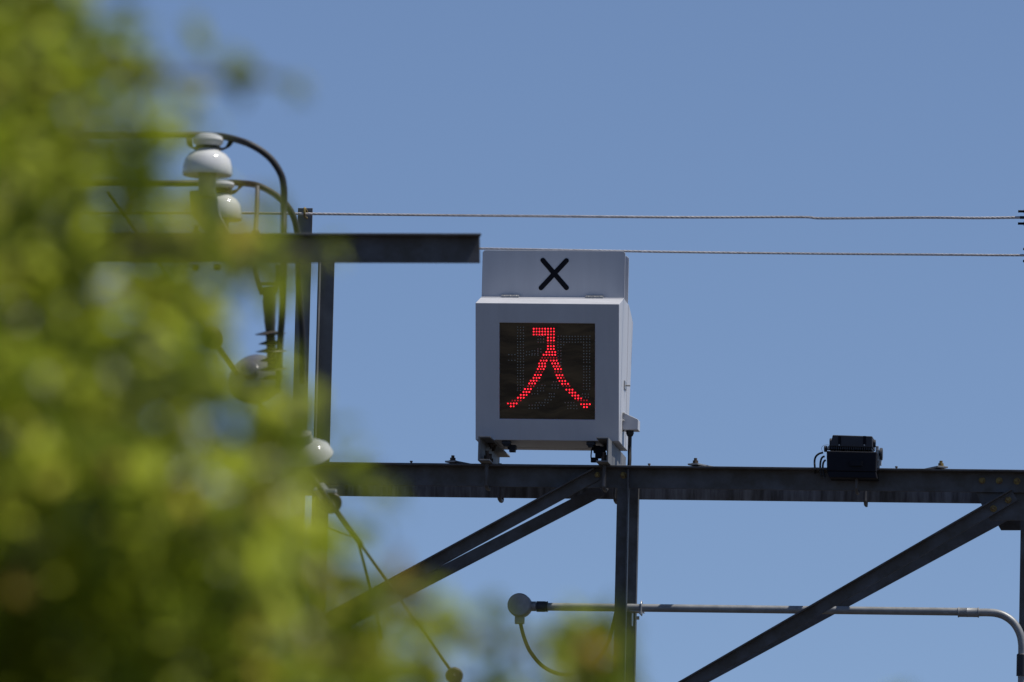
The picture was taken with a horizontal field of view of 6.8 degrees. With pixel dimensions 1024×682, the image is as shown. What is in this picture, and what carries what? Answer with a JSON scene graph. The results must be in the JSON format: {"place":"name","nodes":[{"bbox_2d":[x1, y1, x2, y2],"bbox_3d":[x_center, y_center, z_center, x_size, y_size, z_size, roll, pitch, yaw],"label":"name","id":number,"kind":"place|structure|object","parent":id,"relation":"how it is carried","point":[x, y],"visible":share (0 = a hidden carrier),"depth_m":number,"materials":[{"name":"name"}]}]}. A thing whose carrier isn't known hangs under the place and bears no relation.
{"place":"outdoors","nodes":[
{"label":"outdoors","id":0,"kind":"place"},
{"bbox_2d":[119,179,305,383],"bbox_3d":[-1.389,-0.233,30.434,1.363,0.717,0.107,2,-7,-7],"label":"feeder cable","id":1,"kind":"object","parent":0,"point":[299,293],"visible":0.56,"depth_m":30.49,"materials":[{"name":"black rubber"}]},
{"bbox_2d":[217,180,242,224],"bbox_3d":[-1.019,-0.466,30.505,0.140,0.205,0.140,1,-7,6],"label":"pin insulator","id":2,"kind":"object","parent":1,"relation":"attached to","point":[225,197],"visible":0.46,"depth_m":30.47,"materials":[{"name":"white ceramic"}]},
{"bbox_2d":[37,0,1023,681],"label":"sky","id":3,"kind":"structure","parent":0,"point":[816,108],"materials":[{"name":"blue"}]},
{"label":"ground","id":4,"kind":"structure","parent":0,"visible":0},
{"bbox_2d":[0,0,641,681],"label":"tree","id":5,"kind":"object","parent":4,"relation":"on","point":[132,548],"visible":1,"depth_m":9.28,"materials":[{"name":"green plant"}]},
{"bbox_2d":[292,208,1023,681],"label":"signal gantry","id":6,"kind":"object","parent":4,"relation":"on","point":[998,494],"visible":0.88,"depth_m":35.90,"materials":[{"name":"metal"}]},
{"bbox_2d":[115,232,480,262],"bbox_3d":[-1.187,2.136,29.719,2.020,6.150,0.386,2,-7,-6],"label":"crossarm","id":7,"kind":"object","parent":6,"relation":"attached to","point":[408,247],"visible":0.44,"depth_m":29.95,"materials":[{"name":"metal"}]},
{"bbox_2d":[182,133,232,215],"bbox_3d":[-1.055,-0.545,29.996,0.176,0.358,0.176,1,-7,6],"label":"pin insulator","id":8,"kind":"object","parent":7,"relation":"attached to","point":[207,158],"visible":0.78,"depth_m":29.97,"materials":[{"name":"white ceramic"}]},
{"bbox_2d":[110,132,287,372],"bbox_3d":[-1.402,-0.299,29.901,1.266,0.903,0.140,2,-7,-9],"label":"feeder cable","id":9,"kind":"object","parent":8,"relation":"attached to","point":[268,156],"visible":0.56,"depth_m":29.99,"materials":[{"name":"black rubber"}]},
{"bbox_2d":[255,185,259,217],"bbox_3d":[-0.885,-0.454,30.170,0.029,0.213,0.248,1,-7,0],"label":"prop rod","id":10,"kind":"object","parent":7,"relation":"attached to","point":[257,187],"visible":0.33,"depth_m":30.22,"materials":[{"name":"metal"}]},
{"bbox_2d":[255,264,285,378],"bbox_3d":[-0.832,-0.065,30.041,0.112,0.400,0.128,-1,-7,20],"label":"tension insulator","id":11,"kind":"object","parent":7,"relation":"hanging from","point":[270,342],"visible":0.44,"depth_m":30.01,"materials":[{"name":"ceramic"}]},
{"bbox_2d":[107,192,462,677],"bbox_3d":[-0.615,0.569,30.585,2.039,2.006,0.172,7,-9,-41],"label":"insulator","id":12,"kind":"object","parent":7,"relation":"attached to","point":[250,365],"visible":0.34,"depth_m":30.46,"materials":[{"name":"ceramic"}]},
{"bbox_2d":[476,250,639,503],"bbox_3d":[0.208,0.144,36.139,0.661,1.017,0.740,1,-7,6],"label":"led signal","id":13,"kind":"object","parent":6,"relation":"attached to","point":[554,331],"visible":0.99,"depth_m":35.89,"materials":[{"name":"grey paint"}]},
{"bbox_2d":[476,297,623,442],"bbox_3d":[0.151,0.108,35.908,0.598,0.608,0.197,1,-7,6],"label":"front door","id":14,"kind":"structure","parent":13,"relation":"in","point":[607,314],"depth_m":35.87,"materials":[{"name":"grey paint"}]},
{"bbox_2d":[502,305,632,450],"bbox_3d":[0.195,0.158,36.304,0.598,0.608,0.194,1,-7,6],"label":"rear door","id":15,"kind":"structure","parent":13,"relation":"in","point":[630,322],"depth_m":36.22,"materials":[{"name":"grey paint"}]},
{"bbox_2d":[519,436,631,665],"bbox_3d":[0.263,0.894,36.029,0.464,1.008,0.106,-2,-8,25],"label":"signal cable","id":16,"kind":"object","parent":13,"relation":"hanging from","point":[536,660],"visible":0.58,"depth_m":36.02,"materials":[{"name":"black rubber"}]},
{"bbox_2d":[150,207,1023,224],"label":"stranded wire","id":17,"kind":"object","parent":6,"relation":"attached to","point":[305,212],"visible":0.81,"depth_m":36.02,"materials":[{"name":"grey metal"}]},
{"bbox_2d":[480,247,1023,261],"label":"stranded wire","id":18,"kind":"object","parent":6,"relation":"attached to","point":[787,253],"visible":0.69,"depth_m":36.35,"materials":[{"name":"black metal"}]},
{"bbox_2d":[507,593,1023,681],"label":"cable conduit","id":19,"kind":"object","parent":6,"relation":"attached to","point":[521,606],"visible":0.98,"depth_m":35.93,"materials":[{"name":"metal"}]},
{"bbox_2d":[814,435,882,506],"bbox_3d":[1.413,0.542,35.968,0.285,0.235,0.666,1,-7,6],"label":"junction box","id":20,"kind":"object","parent":6,"relation":"attached to","point":[856,459],"visible":1,"depth_m":35.66,"materials":[{"name":"black paint"}]}
]}

